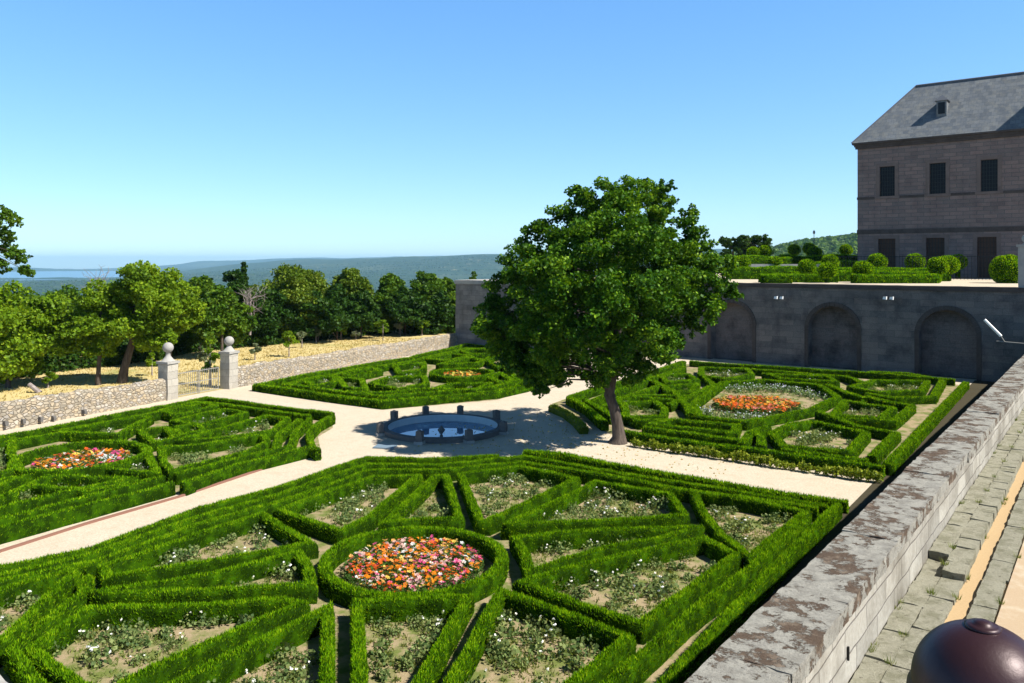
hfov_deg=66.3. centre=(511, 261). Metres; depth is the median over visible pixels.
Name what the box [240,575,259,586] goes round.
rose bush
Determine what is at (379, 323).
young tree
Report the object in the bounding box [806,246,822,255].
topiary ball
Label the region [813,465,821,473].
golden shrub
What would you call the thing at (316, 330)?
young tree
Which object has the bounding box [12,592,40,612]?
rose bush
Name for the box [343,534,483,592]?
bedding flowers
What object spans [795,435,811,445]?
rose bush
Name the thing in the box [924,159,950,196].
window
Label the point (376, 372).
box hedge
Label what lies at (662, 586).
rose bush
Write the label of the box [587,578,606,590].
rose bush
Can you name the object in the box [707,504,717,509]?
rose bush
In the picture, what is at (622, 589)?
rose bush
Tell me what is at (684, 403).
box hedge
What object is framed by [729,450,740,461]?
golden shrub
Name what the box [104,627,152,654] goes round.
rose bush
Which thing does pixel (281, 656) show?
rose bush
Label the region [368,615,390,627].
rose bush
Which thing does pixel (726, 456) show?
golden shrub
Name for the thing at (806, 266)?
topiary ball
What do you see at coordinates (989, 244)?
door
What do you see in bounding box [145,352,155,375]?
young tree
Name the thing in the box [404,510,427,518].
rose bush
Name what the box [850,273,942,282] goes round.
terrace hedge
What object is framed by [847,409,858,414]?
rose bush
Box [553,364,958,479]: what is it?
bed soil
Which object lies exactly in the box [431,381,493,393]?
box hedge
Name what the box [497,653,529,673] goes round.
rose bush
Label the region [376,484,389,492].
rose bush
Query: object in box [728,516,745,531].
rose bush
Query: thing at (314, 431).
box hedge
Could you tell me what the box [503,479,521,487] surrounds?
rose bush
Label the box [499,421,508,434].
stone post
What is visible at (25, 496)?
rose bush
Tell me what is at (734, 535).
rose bush
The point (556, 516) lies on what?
rose bush
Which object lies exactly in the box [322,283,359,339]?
holm oak
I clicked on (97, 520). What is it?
brick edging
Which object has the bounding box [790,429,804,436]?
rose bush
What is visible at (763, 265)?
terrace wall
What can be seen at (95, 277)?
bare tree
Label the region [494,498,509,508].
rose bush
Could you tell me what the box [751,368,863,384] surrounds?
box hedge
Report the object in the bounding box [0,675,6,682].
garden path
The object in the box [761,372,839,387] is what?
box hedge
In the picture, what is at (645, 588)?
rose bush
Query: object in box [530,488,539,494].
rose bush
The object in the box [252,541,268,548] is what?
rose bush
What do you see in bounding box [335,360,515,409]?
bed soil
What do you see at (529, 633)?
rose bush
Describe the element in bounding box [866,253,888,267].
topiary ball
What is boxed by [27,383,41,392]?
leaning trunk
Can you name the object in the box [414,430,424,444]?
stone post
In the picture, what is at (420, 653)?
rose bush
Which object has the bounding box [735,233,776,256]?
holm oak
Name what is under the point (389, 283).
oak tree
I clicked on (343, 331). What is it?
young tree
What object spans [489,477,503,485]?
rose bush
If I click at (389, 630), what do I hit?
rose bush
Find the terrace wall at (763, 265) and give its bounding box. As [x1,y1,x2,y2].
[748,264,819,266]
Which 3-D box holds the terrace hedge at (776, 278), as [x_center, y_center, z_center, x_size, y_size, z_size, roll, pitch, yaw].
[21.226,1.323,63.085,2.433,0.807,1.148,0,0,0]
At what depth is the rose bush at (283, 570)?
19.80 m
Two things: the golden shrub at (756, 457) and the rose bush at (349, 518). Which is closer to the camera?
the rose bush at (349, 518)
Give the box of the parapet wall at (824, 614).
[684,355,1023,682]
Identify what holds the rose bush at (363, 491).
on the bed soil at (342, 641)
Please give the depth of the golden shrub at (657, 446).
33.15 m
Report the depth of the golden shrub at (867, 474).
28.47 m
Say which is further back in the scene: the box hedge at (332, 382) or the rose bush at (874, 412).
the box hedge at (332, 382)
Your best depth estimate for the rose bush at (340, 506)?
25.11 m
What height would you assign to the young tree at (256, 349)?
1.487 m
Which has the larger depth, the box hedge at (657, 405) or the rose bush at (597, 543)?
the box hedge at (657, 405)
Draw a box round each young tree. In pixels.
[42,372,58,387]
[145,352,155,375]
[197,348,215,365]
[201,337,219,385]
[249,343,261,359]
[281,330,299,356]
[296,331,306,347]
[307,326,321,342]
[340,328,347,339]
[350,329,359,339]
[373,319,388,340]
[394,321,404,335]
[419,319,429,335]
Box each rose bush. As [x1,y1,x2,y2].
[0,613,11,629]
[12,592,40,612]
[19,489,36,499]
[50,641,68,656]
[76,625,98,638]
[81,636,117,667]
[98,627,121,643]
[100,428,115,432]
[101,618,121,630]
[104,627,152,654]
[110,669,132,682]
[115,617,148,645]
[129,650,149,664]
[131,462,144,468]
[157,632,187,652]
[158,552,185,564]
[158,624,174,639]
[159,547,180,562]
[170,452,181,460]
[176,544,201,561]
[179,451,194,462]
[179,611,211,628]
[181,457,196,464]
[186,450,211,461]
[191,543,200,552]
[205,537,227,548]
[208,615,233,627]
[223,547,250,555]
[226,533,236,540]
[232,446,245,452]
[235,613,253,626]
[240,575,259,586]
[241,669,263,682]
[242,426,254,431]
[245,533,272,543]
[248,523,268,536]
[250,674,290,682]
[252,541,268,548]
[260,423,269,428]
[265,561,298,579]
[266,642,301,668]
[272,661,309,678]
[287,649,319,665]
[294,665,318,682]
[331,501,353,511]
[331,508,350,520]
[333,514,352,524]
[340,494,358,504]
[341,506,372,516]
[348,496,362,507]
[351,494,366,501]
[357,489,370,495]
[362,488,384,500]
[366,483,376,490]
[366,640,398,673]
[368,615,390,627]
[372,497,384,505]
[375,637,393,649]
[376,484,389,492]
[376,668,390,682]
[379,622,404,637]
[396,656,415,671]
[399,638,430,662]
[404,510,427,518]
[405,611,426,630]
[411,630,439,650]
[413,508,427,517]
[422,616,445,634]
[426,610,447,626]
[427,502,439,510]
[436,505,450,516]
[464,668,490,682]
[474,483,490,493]
[479,499,499,511]
[482,509,497,515]
[484,489,499,501]
[485,627,519,657]
[485,634,521,666]
[486,489,500,496]
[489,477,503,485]
[492,473,515,483]
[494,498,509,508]
[495,615,530,639]
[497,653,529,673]
[500,489,512,497]
[500,608,517,620]
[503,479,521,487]
[508,472,523,480]
[513,489,532,500]
[519,476,528,481]
[521,483,530,487]
[521,631,547,650]
[522,613,540,625]
[523,615,553,639]
[528,640,555,661]
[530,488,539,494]
[535,668,564,682]
[536,615,564,640]
[537,544,553,552]
[539,478,556,486]
[548,510,563,520]
[550,540,572,554]
[553,577,563,592]
[556,634,600,660]
[558,636,575,647]
[561,510,578,519]
[564,655,583,672]
[565,577,580,591]
[567,501,581,512]
[571,585,590,598]
[578,508,598,517]
[582,498,598,512]
[582,539,609,549]
[587,487,610,499]
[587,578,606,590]
[588,513,597,519]
[589,570,613,583]
[594,498,601,504]
[595,504,614,515]
[603,507,631,517]
[604,495,616,504]
[605,600,624,611]
[607,569,640,586]
[608,487,626,498]
[610,583,638,602]
[616,535,641,542]
[619,504,630,513]
[621,498,629,505]
[622,570,643,580]
[623,599,648,618]
[624,581,642,590]
[629,405,639,411]
[631,559,650,572]
[631,582,662,598]
[632,504,647,515]
[644,573,678,593]
[645,497,666,508]
[646,409,659,414]
[647,556,663,568]
[648,579,674,600]
[650,495,668,510]
[650,509,661,515]
[662,572,677,581]
[666,558,687,569]
[679,553,693,560]
[682,572,696,582]
[699,560,716,572]
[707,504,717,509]
[710,506,728,520]
[717,506,736,513]
[720,521,738,532]
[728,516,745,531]
[728,532,741,541]
[738,514,760,532]
[738,534,756,547]
[758,512,781,523]
[763,523,779,531]
[771,510,792,523]
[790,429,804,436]
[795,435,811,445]
[801,433,824,444]
[807,428,826,435]
[814,434,832,442]
[819,443,834,447]
[821,431,836,440]
[827,430,842,437]
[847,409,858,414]
[859,407,870,413]
[868,407,881,415]
[887,384,900,390]
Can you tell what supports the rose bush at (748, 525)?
on the bed soil at (342, 641)
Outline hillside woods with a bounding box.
[690,232,856,272]
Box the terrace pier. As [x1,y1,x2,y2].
[1016,235,1023,287]
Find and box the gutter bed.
[944,462,1023,622]
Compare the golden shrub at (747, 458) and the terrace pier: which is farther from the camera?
the terrace pier
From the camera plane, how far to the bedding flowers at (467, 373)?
53.65 m
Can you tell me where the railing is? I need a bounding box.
[855,256,997,279]
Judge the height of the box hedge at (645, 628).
0.569 m
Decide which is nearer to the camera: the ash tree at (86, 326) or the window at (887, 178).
the ash tree at (86, 326)
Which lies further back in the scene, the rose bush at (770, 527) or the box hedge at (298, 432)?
the box hedge at (298, 432)
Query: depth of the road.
11.24 m
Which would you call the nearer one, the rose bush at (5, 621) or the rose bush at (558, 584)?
the rose bush at (5, 621)
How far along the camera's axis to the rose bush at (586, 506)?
25.15 m
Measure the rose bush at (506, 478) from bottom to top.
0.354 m
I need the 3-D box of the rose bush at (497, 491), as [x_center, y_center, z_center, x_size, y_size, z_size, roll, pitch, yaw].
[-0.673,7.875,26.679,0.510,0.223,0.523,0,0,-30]
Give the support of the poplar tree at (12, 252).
on the field
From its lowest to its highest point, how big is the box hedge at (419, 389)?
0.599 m
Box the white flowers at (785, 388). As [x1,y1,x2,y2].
[725,383,827,399]
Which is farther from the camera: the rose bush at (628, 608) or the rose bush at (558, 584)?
the rose bush at (558, 584)
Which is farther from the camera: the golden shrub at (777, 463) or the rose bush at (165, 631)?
the golden shrub at (777, 463)
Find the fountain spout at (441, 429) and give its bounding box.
[438,426,444,436]
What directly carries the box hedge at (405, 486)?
on the bed soil at (342, 641)
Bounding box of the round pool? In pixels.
[384,413,500,443]
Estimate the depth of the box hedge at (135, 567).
20.50 m
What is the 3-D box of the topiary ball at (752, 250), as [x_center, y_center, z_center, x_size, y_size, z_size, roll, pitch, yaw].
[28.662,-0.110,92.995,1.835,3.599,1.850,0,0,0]
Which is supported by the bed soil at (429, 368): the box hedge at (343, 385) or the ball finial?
the box hedge at (343, 385)
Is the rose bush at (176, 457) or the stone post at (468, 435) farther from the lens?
the stone post at (468, 435)
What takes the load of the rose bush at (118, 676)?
on the bed soil at (342, 641)
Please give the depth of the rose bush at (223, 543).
21.85 m
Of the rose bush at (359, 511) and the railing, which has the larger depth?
the railing
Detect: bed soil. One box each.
[0,417,332,493]
[0,479,849,682]
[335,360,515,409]
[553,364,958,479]
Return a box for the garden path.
[0,356,975,563]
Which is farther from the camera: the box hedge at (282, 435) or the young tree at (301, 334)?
the young tree at (301, 334)
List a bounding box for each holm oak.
[215,268,256,303]
[242,288,308,345]
[290,290,351,341]
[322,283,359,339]
[346,290,382,338]
[376,284,437,334]
[426,289,455,333]
[718,234,748,256]
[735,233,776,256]
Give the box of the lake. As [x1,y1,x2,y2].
[0,271,121,279]
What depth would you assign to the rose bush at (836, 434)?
35.70 m
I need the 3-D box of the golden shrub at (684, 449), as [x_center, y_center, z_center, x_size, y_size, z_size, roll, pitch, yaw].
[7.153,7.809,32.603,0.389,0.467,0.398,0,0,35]
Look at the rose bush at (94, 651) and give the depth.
15.61 m
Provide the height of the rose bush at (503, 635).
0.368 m
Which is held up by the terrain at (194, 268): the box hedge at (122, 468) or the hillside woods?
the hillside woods
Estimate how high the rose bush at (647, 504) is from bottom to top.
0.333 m
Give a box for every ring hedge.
[7,439,153,479]
[316,525,509,607]
[428,367,494,382]
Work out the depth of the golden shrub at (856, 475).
28.62 m
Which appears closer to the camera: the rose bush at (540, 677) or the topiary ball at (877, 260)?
the rose bush at (540, 677)
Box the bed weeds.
[0,370,912,682]
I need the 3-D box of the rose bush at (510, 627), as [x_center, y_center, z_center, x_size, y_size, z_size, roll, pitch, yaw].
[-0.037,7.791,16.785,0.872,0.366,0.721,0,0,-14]
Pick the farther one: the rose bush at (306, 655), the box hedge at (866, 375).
the box hedge at (866, 375)
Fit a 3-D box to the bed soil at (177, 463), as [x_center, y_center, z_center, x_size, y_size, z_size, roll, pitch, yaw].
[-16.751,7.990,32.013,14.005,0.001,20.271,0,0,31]
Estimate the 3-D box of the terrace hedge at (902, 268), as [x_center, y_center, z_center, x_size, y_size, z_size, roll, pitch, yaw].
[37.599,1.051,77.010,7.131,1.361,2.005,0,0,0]
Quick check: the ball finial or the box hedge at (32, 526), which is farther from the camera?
the box hedge at (32, 526)
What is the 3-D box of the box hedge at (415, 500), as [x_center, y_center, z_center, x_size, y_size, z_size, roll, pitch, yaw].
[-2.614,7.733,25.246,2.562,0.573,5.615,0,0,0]
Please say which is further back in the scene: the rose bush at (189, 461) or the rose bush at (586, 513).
the rose bush at (189, 461)
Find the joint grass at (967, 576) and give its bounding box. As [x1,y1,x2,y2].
[868,417,1023,664]
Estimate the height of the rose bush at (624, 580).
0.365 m
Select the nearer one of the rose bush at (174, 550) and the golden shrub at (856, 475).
the rose bush at (174, 550)
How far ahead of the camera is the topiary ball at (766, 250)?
92.50 m
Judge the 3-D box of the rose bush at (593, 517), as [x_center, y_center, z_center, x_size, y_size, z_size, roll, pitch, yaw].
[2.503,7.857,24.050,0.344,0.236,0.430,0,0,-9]
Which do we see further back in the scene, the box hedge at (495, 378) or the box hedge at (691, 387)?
the box hedge at (495, 378)
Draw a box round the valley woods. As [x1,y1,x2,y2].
[0,255,516,296]
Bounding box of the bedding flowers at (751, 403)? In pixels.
[712,394,800,415]
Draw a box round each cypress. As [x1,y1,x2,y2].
[240,261,248,285]
[469,271,477,278]
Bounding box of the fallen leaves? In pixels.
[414,414,741,482]
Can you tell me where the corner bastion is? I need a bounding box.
[454,279,605,352]
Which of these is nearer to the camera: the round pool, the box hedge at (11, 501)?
the box hedge at (11, 501)
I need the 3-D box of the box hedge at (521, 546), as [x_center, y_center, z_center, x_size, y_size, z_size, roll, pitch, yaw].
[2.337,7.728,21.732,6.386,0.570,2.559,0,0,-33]
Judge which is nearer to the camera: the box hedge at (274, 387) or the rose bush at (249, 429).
the rose bush at (249, 429)
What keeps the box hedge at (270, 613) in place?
on the bed soil at (342, 641)
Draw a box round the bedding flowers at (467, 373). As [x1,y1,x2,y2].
[443,370,480,376]
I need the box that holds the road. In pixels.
[996,542,1023,638]
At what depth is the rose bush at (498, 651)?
15.71 m
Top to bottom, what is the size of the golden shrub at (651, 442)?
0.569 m
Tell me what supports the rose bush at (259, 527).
on the bed soil at (342, 641)
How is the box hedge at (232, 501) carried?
on the bed soil at (342, 641)
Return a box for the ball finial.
[906,618,1023,682]
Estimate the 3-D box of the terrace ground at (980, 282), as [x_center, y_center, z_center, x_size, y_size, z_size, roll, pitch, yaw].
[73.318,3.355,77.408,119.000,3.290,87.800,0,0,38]
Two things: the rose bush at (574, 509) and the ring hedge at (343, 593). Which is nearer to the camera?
the ring hedge at (343, 593)
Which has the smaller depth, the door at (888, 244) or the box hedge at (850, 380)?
the box hedge at (850, 380)
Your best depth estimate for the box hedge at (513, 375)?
52.83 m
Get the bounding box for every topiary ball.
[736,254,751,266]
[746,246,760,255]
[759,245,771,255]
[767,256,783,265]
[787,244,800,254]
[797,258,816,273]
[802,242,814,252]
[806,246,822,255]
[817,261,838,282]
[820,254,839,266]
[839,244,853,254]
[852,260,874,274]
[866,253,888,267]
[904,253,925,267]
[926,256,950,274]
[941,255,960,280]
[952,254,968,278]
[988,254,1017,282]
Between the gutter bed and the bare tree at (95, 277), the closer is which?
the gutter bed
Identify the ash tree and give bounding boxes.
[60,286,133,384]
[86,260,189,383]
[140,282,207,356]
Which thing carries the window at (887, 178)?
in the palace
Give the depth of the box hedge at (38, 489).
26.39 m
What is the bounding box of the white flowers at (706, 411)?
[683,406,774,419]
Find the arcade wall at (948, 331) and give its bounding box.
[621,283,1023,381]
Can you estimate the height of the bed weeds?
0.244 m
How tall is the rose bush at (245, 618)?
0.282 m
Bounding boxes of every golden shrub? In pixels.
[630,437,638,446]
[635,439,643,447]
[643,441,648,449]
[648,439,656,450]
[652,441,660,450]
[660,443,667,451]
[668,443,673,453]
[670,441,682,453]
[678,444,686,453]
[687,444,695,454]
[693,445,703,457]
[700,445,709,457]
[707,447,716,457]
[713,450,723,459]
[722,453,729,460]
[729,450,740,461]
[736,450,745,462]
[743,452,752,463]
[751,453,760,465]
[758,455,766,465]
[763,454,774,466]
[773,458,782,468]
[781,460,788,469]
[787,463,795,469]
[796,460,805,471]
[802,462,813,472]
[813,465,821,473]
[820,463,830,475]
[829,466,839,476]
[835,466,844,476]
[843,465,853,479]
[851,465,863,480]
[860,468,873,482]
[871,470,882,482]
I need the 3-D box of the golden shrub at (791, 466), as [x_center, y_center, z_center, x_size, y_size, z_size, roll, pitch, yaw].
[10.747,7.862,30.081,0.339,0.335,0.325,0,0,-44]
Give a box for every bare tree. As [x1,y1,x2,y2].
[82,265,113,286]
[236,280,269,334]
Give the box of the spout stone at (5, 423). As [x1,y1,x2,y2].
[2,421,8,425]
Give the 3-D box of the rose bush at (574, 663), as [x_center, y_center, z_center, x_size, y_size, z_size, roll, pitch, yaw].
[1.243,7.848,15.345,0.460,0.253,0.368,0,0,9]
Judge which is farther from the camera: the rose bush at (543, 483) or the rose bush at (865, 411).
the rose bush at (865, 411)
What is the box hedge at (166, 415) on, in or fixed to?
on the bed soil at (177, 463)
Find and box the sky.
[0,0,1023,268]
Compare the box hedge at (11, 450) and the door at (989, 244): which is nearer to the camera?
the box hedge at (11, 450)
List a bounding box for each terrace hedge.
[727,265,797,278]
[735,255,792,263]
[758,273,838,282]
[760,274,791,282]
[778,253,856,263]
[787,270,852,281]
[796,267,851,270]
[815,260,857,267]
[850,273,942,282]
[874,266,927,271]
[874,269,949,280]
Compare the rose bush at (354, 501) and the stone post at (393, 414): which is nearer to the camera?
the rose bush at (354, 501)
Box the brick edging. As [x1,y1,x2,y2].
[0,469,261,552]
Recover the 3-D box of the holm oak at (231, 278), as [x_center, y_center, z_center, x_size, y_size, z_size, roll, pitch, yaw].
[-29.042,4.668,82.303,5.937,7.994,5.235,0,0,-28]
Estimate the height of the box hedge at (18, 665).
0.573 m
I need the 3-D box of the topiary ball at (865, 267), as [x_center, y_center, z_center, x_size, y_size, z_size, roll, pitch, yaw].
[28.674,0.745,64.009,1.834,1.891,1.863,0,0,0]
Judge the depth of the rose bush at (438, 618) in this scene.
17.29 m
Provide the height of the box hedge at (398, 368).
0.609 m
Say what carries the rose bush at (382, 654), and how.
on the bed soil at (342, 641)
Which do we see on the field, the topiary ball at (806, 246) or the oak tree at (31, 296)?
the oak tree at (31, 296)
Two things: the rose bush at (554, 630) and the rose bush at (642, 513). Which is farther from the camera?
the rose bush at (642, 513)
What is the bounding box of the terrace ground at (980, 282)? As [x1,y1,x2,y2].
[594,273,1017,286]
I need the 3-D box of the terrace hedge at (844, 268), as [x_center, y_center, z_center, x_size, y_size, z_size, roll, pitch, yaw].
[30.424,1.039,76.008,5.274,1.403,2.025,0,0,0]
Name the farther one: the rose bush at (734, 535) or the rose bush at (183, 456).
the rose bush at (183, 456)
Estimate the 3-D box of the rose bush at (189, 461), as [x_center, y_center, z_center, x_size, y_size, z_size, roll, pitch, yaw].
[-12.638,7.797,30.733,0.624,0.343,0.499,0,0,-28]
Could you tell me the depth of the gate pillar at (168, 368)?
45.42 m
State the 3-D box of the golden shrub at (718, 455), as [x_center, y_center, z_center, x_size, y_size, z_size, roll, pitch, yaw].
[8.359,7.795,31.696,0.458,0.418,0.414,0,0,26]
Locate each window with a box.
[875,162,899,198]
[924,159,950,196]
[975,155,1002,194]
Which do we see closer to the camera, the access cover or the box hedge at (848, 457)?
the box hedge at (848, 457)
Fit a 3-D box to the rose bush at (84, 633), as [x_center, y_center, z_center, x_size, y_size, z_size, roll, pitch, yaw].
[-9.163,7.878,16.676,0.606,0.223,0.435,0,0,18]
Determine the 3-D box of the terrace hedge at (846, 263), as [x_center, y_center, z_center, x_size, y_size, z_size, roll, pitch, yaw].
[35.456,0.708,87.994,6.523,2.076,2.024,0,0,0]
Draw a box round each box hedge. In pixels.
[0,396,334,437]
[0,401,311,452]
[0,436,24,478]
[0,453,499,573]
[0,454,828,577]
[0,460,819,586]
[0,472,35,494]
[0,473,139,515]
[0,475,165,525]
[0,480,175,544]
[0,564,87,667]
[2,574,94,682]
[22,595,310,682]
[28,477,149,497]
[50,415,153,441]
[83,549,318,605]
[95,511,319,588]
[104,449,162,479]
[135,425,178,451]
[138,444,160,469]
[156,433,271,481]
[158,400,219,421]
[167,600,337,682]
[169,408,249,429]
[170,422,206,438]
[173,414,291,445]
[173,417,312,485]
[179,444,321,495]
[252,343,559,409]
[271,418,303,448]
[273,473,423,543]
[281,347,524,399]
[300,374,338,388]
[305,414,335,446]
[336,376,369,391]
[339,365,383,379]
[344,387,451,394]
[348,592,475,682]
[367,374,430,391]
[377,473,464,530]
[392,361,427,375]
[425,352,474,364]
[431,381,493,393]
[435,356,485,369]
[442,585,636,682]
[457,464,580,535]
[460,348,489,358]
[485,354,501,371]
[486,371,514,384]
[500,479,689,539]
[502,360,524,378]
[509,524,704,577]
[511,534,742,644]
[522,448,849,513]
[566,395,608,430]
[568,360,686,400]
[582,398,611,424]
[590,366,686,405]
[599,518,810,682]
[601,384,660,408]
[605,404,680,429]
[615,393,689,401]
[620,399,668,425]
[624,429,885,477]
[639,396,693,420]
[641,425,741,444]
[645,418,742,438]
[649,379,691,416]
[653,502,843,682]
[659,373,700,384]
[660,382,700,394]
[665,372,715,411]
[689,360,955,385]
[689,488,811,568]
[691,378,841,430]
[698,366,754,382]
[737,425,771,446]
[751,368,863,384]
[753,431,766,448]
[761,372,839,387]
[767,419,872,456]
[780,447,869,462]
[814,410,901,464]
[825,383,867,403]
[830,399,897,419]
[843,394,916,430]
[846,379,930,396]
[864,370,946,404]
[882,381,969,475]
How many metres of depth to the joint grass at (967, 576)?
12.11 m
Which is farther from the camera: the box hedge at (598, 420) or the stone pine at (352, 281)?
the stone pine at (352, 281)
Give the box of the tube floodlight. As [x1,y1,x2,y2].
[983,319,1023,343]
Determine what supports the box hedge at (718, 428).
on the bed soil at (913, 423)
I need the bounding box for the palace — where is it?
[851,71,1023,277]
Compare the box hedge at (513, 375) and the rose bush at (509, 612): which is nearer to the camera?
the rose bush at (509, 612)
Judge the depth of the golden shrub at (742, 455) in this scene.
31.19 m
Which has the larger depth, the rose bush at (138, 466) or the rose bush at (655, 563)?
the rose bush at (138, 466)
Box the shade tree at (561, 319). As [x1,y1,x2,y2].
[469,174,743,444]
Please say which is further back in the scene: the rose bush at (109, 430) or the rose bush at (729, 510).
the rose bush at (109, 430)
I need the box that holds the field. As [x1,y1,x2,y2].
[0,330,452,401]
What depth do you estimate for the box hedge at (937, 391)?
44.42 m
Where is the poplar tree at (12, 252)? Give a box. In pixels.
[0,204,35,277]
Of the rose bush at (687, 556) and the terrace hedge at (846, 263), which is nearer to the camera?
the rose bush at (687, 556)
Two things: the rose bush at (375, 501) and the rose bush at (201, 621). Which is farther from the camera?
the rose bush at (375, 501)
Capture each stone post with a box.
[375,422,384,436]
[388,410,397,420]
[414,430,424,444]
[422,406,428,413]
[457,405,463,413]
[463,429,474,443]
[493,410,501,420]
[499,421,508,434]
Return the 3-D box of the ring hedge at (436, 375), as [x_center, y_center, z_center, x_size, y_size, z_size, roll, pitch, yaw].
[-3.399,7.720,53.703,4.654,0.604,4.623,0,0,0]
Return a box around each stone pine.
[250,263,329,337]
[330,267,374,300]
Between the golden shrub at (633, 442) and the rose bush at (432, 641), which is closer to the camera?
the rose bush at (432, 641)
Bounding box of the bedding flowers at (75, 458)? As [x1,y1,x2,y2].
[30,447,132,469]
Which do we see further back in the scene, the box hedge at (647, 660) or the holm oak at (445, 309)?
the holm oak at (445, 309)
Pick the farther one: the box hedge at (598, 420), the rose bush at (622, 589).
the box hedge at (598, 420)
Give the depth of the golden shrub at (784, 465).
30.17 m
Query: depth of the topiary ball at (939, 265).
65.52 m
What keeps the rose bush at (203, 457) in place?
on the bed soil at (177, 463)
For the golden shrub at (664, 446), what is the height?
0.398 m
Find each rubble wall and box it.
[0,378,165,430]
[238,333,457,386]
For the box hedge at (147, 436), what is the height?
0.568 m
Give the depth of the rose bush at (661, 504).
25.29 m
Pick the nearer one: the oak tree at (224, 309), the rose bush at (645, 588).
the rose bush at (645, 588)
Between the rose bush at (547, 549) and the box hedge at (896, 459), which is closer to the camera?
the rose bush at (547, 549)
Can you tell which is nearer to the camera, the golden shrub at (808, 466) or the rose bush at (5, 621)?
the rose bush at (5, 621)
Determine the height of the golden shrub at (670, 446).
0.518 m
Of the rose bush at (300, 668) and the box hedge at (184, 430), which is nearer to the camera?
the rose bush at (300, 668)
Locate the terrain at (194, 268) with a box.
[0,239,972,378]
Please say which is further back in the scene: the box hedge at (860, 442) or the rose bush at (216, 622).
the box hedge at (860, 442)
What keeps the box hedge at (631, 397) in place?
on the bed soil at (913, 423)
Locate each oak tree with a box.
[25,292,43,301]
[42,284,82,310]
[175,274,237,351]
[189,285,257,350]
[371,273,406,331]
[409,270,448,333]
[442,277,455,306]
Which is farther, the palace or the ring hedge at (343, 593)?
the palace
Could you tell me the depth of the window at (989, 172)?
81.82 m
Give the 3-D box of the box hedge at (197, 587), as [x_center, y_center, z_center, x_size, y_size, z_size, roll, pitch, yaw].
[-7.005,7.727,18.250,5.244,0.564,2.655,0,0,-33]
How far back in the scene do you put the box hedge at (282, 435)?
35.01 m
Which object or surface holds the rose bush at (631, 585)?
on the bed soil at (342, 641)
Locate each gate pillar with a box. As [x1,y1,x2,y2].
[156,342,179,400]
[218,336,239,388]
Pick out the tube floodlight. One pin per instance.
(992, 328)
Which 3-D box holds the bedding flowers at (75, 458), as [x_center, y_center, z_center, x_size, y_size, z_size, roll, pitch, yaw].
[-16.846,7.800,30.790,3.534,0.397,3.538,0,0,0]
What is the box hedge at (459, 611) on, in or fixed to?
on the bed soil at (342, 641)
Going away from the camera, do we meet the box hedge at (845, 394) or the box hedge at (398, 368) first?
the box hedge at (845, 394)
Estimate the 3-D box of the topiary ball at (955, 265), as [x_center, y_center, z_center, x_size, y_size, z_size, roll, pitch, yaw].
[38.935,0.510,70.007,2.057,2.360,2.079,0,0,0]
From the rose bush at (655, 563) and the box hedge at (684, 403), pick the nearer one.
the rose bush at (655, 563)
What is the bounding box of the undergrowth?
[15,290,401,377]
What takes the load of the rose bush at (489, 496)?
on the bed soil at (342, 641)
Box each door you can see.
[874,235,898,267]
[922,234,948,267]
[973,233,1000,277]
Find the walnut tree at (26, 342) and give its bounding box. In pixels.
[0,280,83,387]
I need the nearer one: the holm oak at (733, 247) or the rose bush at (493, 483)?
the rose bush at (493, 483)
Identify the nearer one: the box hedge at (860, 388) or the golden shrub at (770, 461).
the golden shrub at (770, 461)
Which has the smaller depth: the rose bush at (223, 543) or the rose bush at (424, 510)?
the rose bush at (223, 543)
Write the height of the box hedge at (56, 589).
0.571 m
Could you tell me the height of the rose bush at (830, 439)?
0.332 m
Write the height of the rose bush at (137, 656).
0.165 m
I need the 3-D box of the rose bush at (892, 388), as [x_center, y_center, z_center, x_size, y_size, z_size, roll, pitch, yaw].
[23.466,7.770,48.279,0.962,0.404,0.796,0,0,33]
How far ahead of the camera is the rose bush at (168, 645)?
16.24 m
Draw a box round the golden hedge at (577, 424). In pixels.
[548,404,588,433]
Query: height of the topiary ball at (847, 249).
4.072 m
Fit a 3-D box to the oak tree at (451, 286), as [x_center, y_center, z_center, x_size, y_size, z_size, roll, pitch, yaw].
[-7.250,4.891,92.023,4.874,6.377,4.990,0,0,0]
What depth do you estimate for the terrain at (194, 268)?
7072.49 m
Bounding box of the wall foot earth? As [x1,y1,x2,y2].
[750,380,995,616]
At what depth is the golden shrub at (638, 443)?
33.66 m
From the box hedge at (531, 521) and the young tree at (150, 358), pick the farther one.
the young tree at (150, 358)
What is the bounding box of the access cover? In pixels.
[373,444,396,448]
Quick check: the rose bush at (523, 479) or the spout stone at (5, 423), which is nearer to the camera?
the rose bush at (523, 479)
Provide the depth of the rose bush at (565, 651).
15.87 m
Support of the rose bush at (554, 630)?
on the bed soil at (342, 641)
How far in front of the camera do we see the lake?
9847.47 m
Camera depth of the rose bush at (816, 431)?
35.88 m
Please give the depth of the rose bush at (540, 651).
15.80 m
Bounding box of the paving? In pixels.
[849,408,1023,682]
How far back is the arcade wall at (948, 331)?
56.90 m
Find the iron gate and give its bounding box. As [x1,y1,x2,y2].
[178,367,218,395]
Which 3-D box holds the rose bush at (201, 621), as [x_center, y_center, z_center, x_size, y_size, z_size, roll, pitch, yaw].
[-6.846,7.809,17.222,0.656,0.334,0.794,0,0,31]

